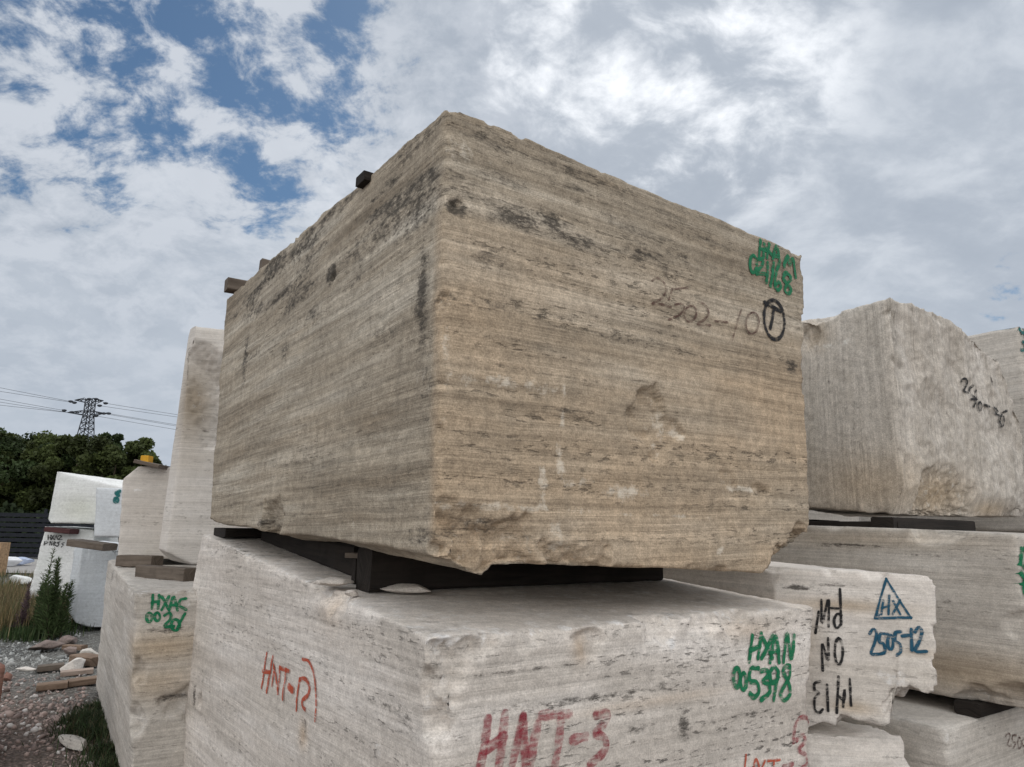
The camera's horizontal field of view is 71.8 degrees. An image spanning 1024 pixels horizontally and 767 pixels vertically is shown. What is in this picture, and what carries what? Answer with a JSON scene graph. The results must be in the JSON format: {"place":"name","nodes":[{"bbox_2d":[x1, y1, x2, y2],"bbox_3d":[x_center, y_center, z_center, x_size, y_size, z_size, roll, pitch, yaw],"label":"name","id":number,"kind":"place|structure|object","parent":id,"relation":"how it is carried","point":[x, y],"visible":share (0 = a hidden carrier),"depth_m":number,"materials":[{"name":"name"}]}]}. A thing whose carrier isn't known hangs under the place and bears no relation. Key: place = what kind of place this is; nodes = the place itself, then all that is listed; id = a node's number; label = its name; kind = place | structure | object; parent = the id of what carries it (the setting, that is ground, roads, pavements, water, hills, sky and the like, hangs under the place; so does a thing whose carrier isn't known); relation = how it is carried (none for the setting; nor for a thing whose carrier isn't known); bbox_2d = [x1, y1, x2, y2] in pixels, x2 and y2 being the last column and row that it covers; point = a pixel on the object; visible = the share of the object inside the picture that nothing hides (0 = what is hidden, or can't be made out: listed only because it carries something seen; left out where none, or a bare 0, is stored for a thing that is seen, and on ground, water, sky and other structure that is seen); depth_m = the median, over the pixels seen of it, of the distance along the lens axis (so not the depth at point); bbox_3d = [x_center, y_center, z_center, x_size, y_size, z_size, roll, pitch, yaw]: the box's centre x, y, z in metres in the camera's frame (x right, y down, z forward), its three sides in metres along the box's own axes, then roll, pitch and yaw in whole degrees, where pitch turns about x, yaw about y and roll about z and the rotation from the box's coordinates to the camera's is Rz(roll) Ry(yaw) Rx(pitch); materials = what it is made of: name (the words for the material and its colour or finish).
{"place":"outdoors","nodes":[
{"label":"outdoors","id":0,"kind":"place"},
{"bbox_2d":[7,557,22,566],"bbox_3d":[-17.502,6.153,24.432,0.641,0.355,0.940,-10,-16,42],"label":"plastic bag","id":1,"kind":"object","parent":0,"point":[13,561],"visible":0.7,"depth_m":24.42,"materials":[{"name":"white plastic"}]},
{"bbox_2d":[6,563,36,572],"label":"road","id":2,"kind":"structure","parent":0,"point":[31,567],"depth_m":23.74,"materials":[{"name":"white stone"}]},
{"bbox_2d":[17,557,34,565],"bbox_3d":[-17.441,6.346,25.264,0.831,0.314,0.413,1,-12,0],"label":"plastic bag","id":3,"kind":"object","parent":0,"point":[26,560],"visible":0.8,"depth_m":25.13,"materials":[{"name":"white plastic"}]},
{"bbox_2d":[0,430,71,511],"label":"tree","id":4,"kind":"object","parent":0,"point":[31,451],"visible":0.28,"depth_m":35.38,"materials":[{"name":"green plant"}]},
{"bbox_2d":[0,576,82,639],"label":"dry grass","id":5,"kind":"structure","parent":0,"point":[11,600],"depth_m":11.46,"materials":[{"name":"beige plant"}]},
{"bbox_2d":[0,557,109,766],"bbox_3d":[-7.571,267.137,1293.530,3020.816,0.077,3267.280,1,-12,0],"label":"ground","id":6,"kind":"structure","parent":0,"point":[90,639],"depth_m":6.72,"materials":[{"name":"grey gravel"}]},
{"bbox_2d":[0,662,4,700],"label":"stone block","id":7,"kind":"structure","parent":6,"relation":"on","point":[2,669],"depth_m":4.87,"materials":[{"name":"orange stone"}]},
{"bbox_2d":[0,542,10,574],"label":"stone block","id":8,"kind":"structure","parent":6,"relation":"on","point":[4,550],"depth_m":20.86,"materials":[{"name":"beige stone"}]},
{"bbox_2d":[3,672,12,680],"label":"rubble stone","id":9,"kind":"object","parent":6,"relation":"on","point":[7,676],"visible":0.84,"depth_m":7.34,"materials":[{"name":"stone"}]},
{"bbox_2d":[8,582,31,631],"bbox_3d":[-7.068,3.289,10.461,0.626,0.784,0.414,1,-12,0],"label":"weed","id":10,"kind":"object","parent":6,"relation":"on","point":[22,612],"visible":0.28,"depth_m":10.40,"materials":[{"name":"green plant"}]},
{"bbox_2d":[11,575,31,584],"bbox_3d":[-12.547,5.034,18.118,0.554,0.252,0.334,7,-13,-26],"label":"rubble stone","id":11,"kind":"object","parent":6,"relation":"on","point":[24,578],"visible":0.57,"depth_m":18.03,"materials":[{"name":"white stone"}]},
{"bbox_2d":[16,666,36,670],"bbox_3d":[-5.400,3.179,7.873,0.250,0.059,0.074,1,-12,0],"label":"rubble stone","id":12,"kind":"object","parent":6,"relation":"on","point":[25,668],"visible":0.96,"depth_m":7.85,"materials":[{"name":"white stone"}]},
{"bbox_2d":[0,569,67,612],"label":"green grass","id":13,"kind":"structure","parent":6,"relation":"on","point":[7,575],"depth_m":19.86,"materials":[{"name":"green plant"}]},
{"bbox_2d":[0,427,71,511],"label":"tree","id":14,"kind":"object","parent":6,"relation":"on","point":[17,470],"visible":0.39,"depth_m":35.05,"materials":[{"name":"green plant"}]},
{"bbox_2d":[27,547,55,627],"bbox_3d":[-6.992,3.073,10.565,0.291,1.248,0.494,8,-14,-31],"label":"weed","id":15,"kind":"object","parent":6,"relation":"on","point":[50,564],"visible":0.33,"depth_m":10.55,"materials":[{"name":"green plant"}]},
{"bbox_2d":[30,577,62,637],"bbox_3d":[-6.666,3.217,10.210,0.582,0.837,0.428,-8,-15,39],"label":"weed","id":16,"kind":"object","parent":6,"relation":"on","point":[40,616],"visible":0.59,"depth_m":10.13,"materials":[{"name":"green plant"}]},
{"bbox_2d":[27,640,65,649],"bbox_3d":[-6.020,3.388,9.168,0.286,0.144,0.400,-9,-16,42],"label":"rubble stone","id":17,"kind":"object","parent":6,"relation":"on","point":[46,644],"visible":0.98,"depth_m":9.10,"materials":[{"name":"brown stone"}]},
{"bbox_2d":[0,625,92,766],"bbox_3d":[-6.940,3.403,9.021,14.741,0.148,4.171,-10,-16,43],"label":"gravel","id":18,"kind":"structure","parent":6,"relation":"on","point":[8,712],"depth_m":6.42,"materials":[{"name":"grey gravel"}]},
{"bbox_2d":[0,614,95,643],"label":"green grass","id":19,"kind":"structure","parent":6,"relation":"on","point":[26,634],"depth_m":9.98,"materials":[{"name":"green plant"}]},
{"bbox_2d":[37,662,63,671],"bbox_3d":[-5.137,3.160,7.886,0.252,0.070,0.144,8,-13,-30],"label":"plank","id":20,"kind":"object","parent":6,"relation":"on","point":[49,667],"visible":0.95,"depth_m":7.83,"materials":[{"name":"brown wood"}]},
{"bbox_2d":[36,680,67,691],"bbox_3d":[-4.554,2.994,7.013,0.264,0.071,0.132,8,-13,-29],"label":"plank","id":21,"kind":"object","parent":6,"relation":"on","point":[52,685],"visible":1,"depth_m":6.97,"materials":[{"name":"brown wood"}]},
{"bbox_2d":[37,557,76,637],"bbox_3d":[-6.535,3.060,10.151,0.497,1.134,0.478,-7,-14,34],"label":"weed","id":22,"kind":"object","parent":6,"relation":"on","point":[58,622],"visible":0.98,"depth_m":10.08,"materials":[{"name":"green plant"}]},
{"bbox_2d":[12,433,104,511],"bbox_3d":[-21.945,5.474,35.443,5.071,5.999,4.780,-8,-15,37],"label":"tree","id":23,"kind":"object","parent":6,"relation":"on","point":[49,466],"visible":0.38,"depth_m":34.76,"materials":[{"name":"green plant"}]},
{"bbox_2d":[0,501,118,553],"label":"undergrowth","id":24,"kind":"object","parent":6,"relation":"on","point":[11,507],"visible":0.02,"depth_m":32.61,"materials":[{"name":"plant"}]},
{"bbox_2d":[0,509,118,558],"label":"fence","id":25,"kind":"object","parent":6,"relation":"on","point":[45,515],"visible":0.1,"depth_m":28.81,"materials":[{"name":"black metal"}]},
{"bbox_2d":[57,635,77,643],"bbox_3d":[-6.075,3.506,9.704,0.254,0.126,0.328,1,-12,0],"label":"rubble stone","id":26,"kind":"object","parent":6,"relation":"on","point":[68,639],"visible":0.85,"depth_m":9.60,"materials":[{"name":"stone"}]},
{"bbox_2d":[63,646,76,654],"bbox_3d":[-5.515,3.341,8.828,0.152,0.119,0.212,8,-13,-30],"label":"rubble stone","id":27,"kind":"object","parent":6,"relation":"on","point":[69,650],"visible":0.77,"depth_m":8.78,"materials":[{"name":"brown stone"}]},
{"bbox_2d":[22,697,119,766],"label":"green grass","id":28,"kind":"structure","parent":6,"relation":"on","point":[86,720],"depth_m":5.54,"materials":[{"name":"green plant"}]},
{"bbox_2d":[58,734,87,750],"bbox_3d":[-3.309,2.707,5.357,0.448,0.057,0.132,-7,-14,36],"label":"rubble stone","id":29,"kind":"object","parent":6,"relation":"on","point":[74,743],"visible":0.92,"depth_m":5.31,"materials":[{"name":"grey stone"}]},
{"bbox_2d":[60,658,85,670],"bbox_3d":[-4.930,3.162,7.966,0.247,0.148,0.266,1,-12,0],"label":"rubble stone","id":30,"kind":"object","parent":6,"relation":"on","point":[76,663],"visible":0.76,"depth_m":7.86,"materials":[{"name":"white stone"}]},
{"bbox_2d":[30,526,117,593],"bbox_3d":[-8.454,3.591,13.905,1.145,1.522,1.482,2,-12,-6],"label":"marble block","id":31,"kind":"object","parent":6,"relation":"on","point":[57,541],"depth_m":13.26,"materials":[{"name":"white stone"}]},
{"bbox_2d":[44,527,78,533],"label":"timber","id":32,"kind":"object","parent":31,"relation":"on","point":[61,530],"visible":1,"depth_m":13.04,"materials":[{"name":"red wood"}]},
{"bbox_2d":[48,472,122,523],"bbox_3d":[-8.044,2.289,13.978,1.502,0.964,1.315,4,-12,-12],"label":"marble block","id":33,"kind":"object","parent":31,"relation":"on","point":[73,499],"depth_m":13.30,"materials":[{"name":"white stone"}]},
{"bbox_2d":[62,644,87,650],"bbox_3d":[-5.651,3.409,9.148,0.327,0.072,0.102,-3,-12,17],"label":"plank","id":34,"kind":"object","parent":6,"relation":"on","point":[79,647],"visible":0.72,"depth_m":9.11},
{"bbox_2d":[60,667,93,676],"bbox_3d":[-4.723,3.133,7.684,0.310,0.061,0.122,8,-13,-30],"label":"plank","id":35,"kind":"object","parent":6,"relation":"on","point":[72,672],"visible":1,"depth_m":7.65,"materials":[{"name":"brown wood"}]},
{"bbox_2d":[67,675,96,686],"bbox_3d":[-4.384,3.042,7.231,0.268,0.071,0.153,10,-15,-37],"label":"plank","id":36,"kind":"object","parent":6,"relation":"on","point":[81,681],"visible":0.9,"depth_m":7.18,"materials":[{"name":"brown wood"}]},
{"bbox_2d":[68,653,97,666],"bbox_3d":[-4.944,3.221,8.260,0.448,0.112,0.204,-5,-13,29],"label":"plank","id":37,"kind":"object","parent":6,"relation":"on","point":[91,659],"visible":0.61,"depth_m":8.16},
{"bbox_2d":[62,398,110,437],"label":"pylon","id":38,"kind":"object","parent":6,"relation":"on","point":[88,423],"visible":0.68,"depth_m":105.90,"materials":[{"name":"metal"}]},
{"bbox_2d":[80,648,97,653],"bbox_3d":[-5.093,3.284,8.577,0.253,0.149,0.222,1,-12,0],"label":"rubble stone","id":39,"kind":"object","parent":6,"relation":"on","point":[88,650],"visible":0.27,"depth_m":8.49,"materials":[{"name":"grey stone"}]},
{"bbox_2d":[68,541,118,626],"bbox_3d":[-6.699,3.282,11.752,0.829,1.282,1.772,5,-12,-18],"label":"marble block","id":40,"kind":"object","parent":6,"relation":"on","point":[88,572],"depth_m":10.96,"materials":[{"name":"white stone"}]},
{"bbox_2d":[66,539,117,550],"bbox_3d":[-6.086,2.340,10.264,0.606,0.153,0.305,-1,-12,10],"label":"timber","id":41,"kind":"object","parent":40,"relation":"on","point":[92,544],"visible":0.99,"depth_m":10.14,"materials":[{"name":"brown wood"}]},
{"bbox_2d":[94,487,121,536],"bbox_3d":[-5.973,2.023,11.041,0.652,0.724,1.215,4,-12,-12],"label":"marble block","id":42,"kind":"object","parent":41,"relation":"on","point":[108,512],"depth_m":10.44,"materials":[{"name":"white stone"}]},
{"bbox_2d":[57,432,136,476],"bbox_3d":[-22.351,5.697,37.521,4.626,6.362,4.463,1,-12,0],"label":"tree","id":43,"kind":"object","parent":6,"relation":"on","point":[116,438],"visible":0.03,"depth_m":37.41,"materials":[{"name":"green plant"}]},
{"bbox_2d":[73,435,166,479],"bbox_3d":[-19.279,5.468,34.646,4.848,5.810,4.733,1,-12,0],"label":"tree","id":44,"kind":"object","parent":6,"relation":"on","point":[108,458],"visible":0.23,"depth_m":33.88,"materials":[{"name":"green plant"}]},
{"bbox_2d":[96,559,196,766],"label":"travertine block","id":45,"kind":"object","parent":6,"relation":"on","point":[145,655],"depth_m":4.39,"materials":[{"name":"beige stone"}]},
{"bbox_2d":[115,555,163,566],"bbox_3d":[-3.340,1.593,6.350,0.363,0.104,0.164,-1,-12,12],"label":"timber","id":46,"kind":"object","parent":45,"relation":"on","point":[128,560],"visible":0.77,"depth_m":6.28,"materials":[{"name":"brown wood"}]},
{"bbox_2d":[118,466,169,558],"bbox_3d":[-3.426,1.319,7.196,0.790,0.862,1.115,4,-12,-15],"label":"stone block","id":47,"kind":"object","parent":45,"relation":"on","point":[144,490],"depth_m":6.63,"materials":[{"name":"beige stone"}]},
{"bbox_2d":[133,459,169,469],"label":"timber","id":48,"kind":"object","parent":47,"relation":"on","point":[155,465],"visible":0.91,"depth_m":6.60,"materials":[{"name":"brown wood"}]},
{"bbox_2d":[140,455,152,464],"bbox_3d":[-3.472,0.730,6.726,0.077,0.086,0.092,1,-12,0],"label":"foam pad","id":49,"kind":"object","parent":48,"relation":"on","point":[146,458],"visible":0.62,"depth_m":6.69,"materials":[{"name":"yellow plastic"}]},
{"bbox_2d":[135,565,195,581],"bbox_3d":[-2.587,1.417,5.293,0.563,0.098,0.125,-5,-13,28],"label":"timber","id":50,"kind":"object","parent":45,"relation":"on","point":[175,573],"visible":0.91,"depth_m":5.21,"materials":[{"name":"brown wood"}]},
{"bbox_2d":[159,326,250,563],"bbox_3d":[-2.168,0.618,6.363,1.499,1.919,1.217,4,-12,-15],"label":"stone block","id":51,"kind":"object","parent":45,"relation":"on","point":[188,523],"depth_m":5.65,"materials":[{"name":"beige stone"}]},
{"bbox_2d":[183,534,812,766],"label":"travertine block","id":52,"kind":"object","parent":6,"relation":"on","point":[292,665],"depth_m":2.69,"materials":[{"name":"beige stone"}]},
{"bbox_2d":[214,528,262,536],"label":"timber","id":53,"kind":"object","parent":52,"relation":"on","point":[236,532],"visible":0.18,"depth_m":4.46,"materials":[{"name":"black wood"}]},
{"bbox_2d":[261,531,360,575],"bbox_3d":[-1.096,0.907,3.844,0.126,0.180,1.537,9,-14,-33],"label":"timber","id":54,"kind":"object","parent":52,"relation":"on","point":[330,554],"visible":0.68,"depth_m":3.56,"materials":[{"name":"black wood"}]},
{"bbox_2d":[313,577,353,586],"bbox_3d":[-0.724,0.798,2.846,0.161,0.037,0.126,1,-12,0],"label":"stone flake","id":55,"kind":"object","parent":52,"relation":"on","point":[332,581],"visible":1,"depth_m":2.82,"materials":[{"name":"stone"}]},
{"bbox_2d":[345,590,357,596],"bbox_3d":[-0.613,0.801,2.707,0.051,0.025,0.040,1,-12,0],"label":"stone chip","id":56,"kind":"object","parent":52,"relation":"on","point":[351,593],"visible":1,"depth_m":2.70,"materials":[{"name":"stone"}]},
{"bbox_2d":[351,558,356,583],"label":"timber","id":57,"kind":"object","parent":52,"relation":"on","point":[354,570],"visible":0.18,"depth_m":3.01,"materials":[{"name":"brown wood"}]},
{"bbox_2d":[345,552,356,557],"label":"timber","id":58,"kind":"object","parent":57,"relation":"on","point":[351,555],"visible":0.45,"depth_m":3.02,"materials":[{"name":"brown wood"}]},
{"bbox_2d":[380,583,431,592],"bbox_3d":[-0.424,0.824,2.847,0.202,0.037,0.114,1,-12,0],"label":"stone flake","id":59,"kind":"object","parent":52,"relation":"on","point":[406,588],"visible":1,"depth_m":2.81,"materials":[{"name":"stone"}]},
{"bbox_2d":[356,548,662,591],"bbox_3d":[0.078,0.862,3.323,1.664,0.172,0.147,9,-14,-34],"label":"timber","id":60,"kind":"object","parent":52,"relation":"on","point":[376,571],"visible":0.54,"depth_m":3.07,"materials":[{"name":"black wood"}]},
{"bbox_2d":[210,110,808,574],"bbox_3d":[-0.254,0.147,4.081,2.107,1.676,3.020,9,-14,-34],"label":"travertine block","id":61,"kind":"object","parent":60,"relation":"on","point":[460,340],"depth_m":2.75,"materials":[{"name":"beige stone"}]},
{"bbox_2d":[224,277,246,293],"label":"timber","id":62,"kind":"object","parent":61,"relation":"on","point":[232,285],"visible":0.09,"depth_m":4.75,"materials":[{"name":"wood"}]},
{"bbox_2d":[259,258,269,269],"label":"timber","id":63,"kind":"object","parent":61,"relation":"on","point":[263,262],"visible":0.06,"depth_m":4.47,"materials":[{"name":"brown wood"}]},
{"bbox_2d":[355,170,372,188],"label":"timber","id":64,"kind":"object","parent":61,"relation":"on","point":[363,179],"visible":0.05,"depth_m":2.94,"materials":[{"name":"brown wood"}]},
{"bbox_2d":[807,721,909,766],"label":"travertine block","id":65,"kind":"object","parent":6,"relation":"on","point":[843,744],"depth_m":3.24,"materials":[{"name":"white stone"}]},
{"bbox_2d":[663,561,936,726],"bbox_3d":[1.254,1.363,3.973,0.507,0.769,2.076,7,-13,-24],"label":"travertine block","id":66,"kind":"object","parent":65,"relation":"on","point":[872,648],"depth_m":3.28,"materials":[{"name":"beige stone"}]},
{"bbox_2d":[840,689,1023,766],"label":"travertine block","id":67,"kind":"object","parent":6,"relation":"on","point":[932,730],"depth_m":3.44,"materials":[{"name":"grey stone"}]},
{"bbox_2d":[954,699,1014,717],"bbox_3d":[2.742,1.690,3.841,1.203,0.067,0.122,9,-14,-34],"label":"timber","id":68,"kind":"object","parent":67,"relation":"on","point":[974,708],"visible":0.41,"depth_m":3.51,"materials":[{"name":"black wood"}]},
{"bbox_2d":[771,525,1023,707],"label":"travertine block","id":69,"kind":"object","parent":68,"relation":"on","point":[977,577],"depth_m":3.58,"materials":[{"name":"beige stone"}]},
{"bbox_2d":[809,519,833,520],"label":"timber","id":70,"kind":"object","parent":69,"relation":"on","point":[819,520],"visible":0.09,"depth_m":5.23,"materials":[{"name":"brown wood"}]},
{"bbox_2d":[809,521,906,528],"bbox_3d":[1.592,1.003,5.013,0.102,0.059,2.301,9,-14,-34],"label":"timber","id":71,"kind":"object","parent":69,"relation":"on","point":[900,524],"visible":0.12,"depth_m":4.30,"materials":[{"name":"black wood"}]},
{"bbox_2d":[871,517,975,530],"bbox_3d":[2.571,0.883,4.395,1.051,0.085,0.133,9,-14,-34],"label":"timber","id":72,"kind":"object","parent":69,"relation":"on","point":[913,523],"visible":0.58,"depth_m":4.26,"materials":[{"name":"black wood"}]},
{"bbox_2d":[801,298,1023,517],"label":"travertine block","id":73,"kind":"object","parent":72,"relation":"on","point":[908,410],"depth_m":4.48,"materials":[{"name":"beige stone"}]},
{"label":"travertine block","id":74,"kind":"object","parent":6,"relation":"on","visible":0},
{"bbox_2d":[859,327,1023,532],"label":"travertine block","id":75,"kind":"object","parent":74,"relation":"on","point":[1004,348],"depth_m":5.84,"materials":[{"name":"beige stone"}]},
{"bbox_2d":[0,0,1023,465],"label":"sky","id":76,"kind":"structure","parent":0,"point":[153,153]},
{"bbox_2d":[808,510,858,520],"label":"travertine block","id":77,"kind":"object","parent":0,"point":[815,515],"depth_m":8.89,"materials":[{"name":"beige stone"}]}
]}

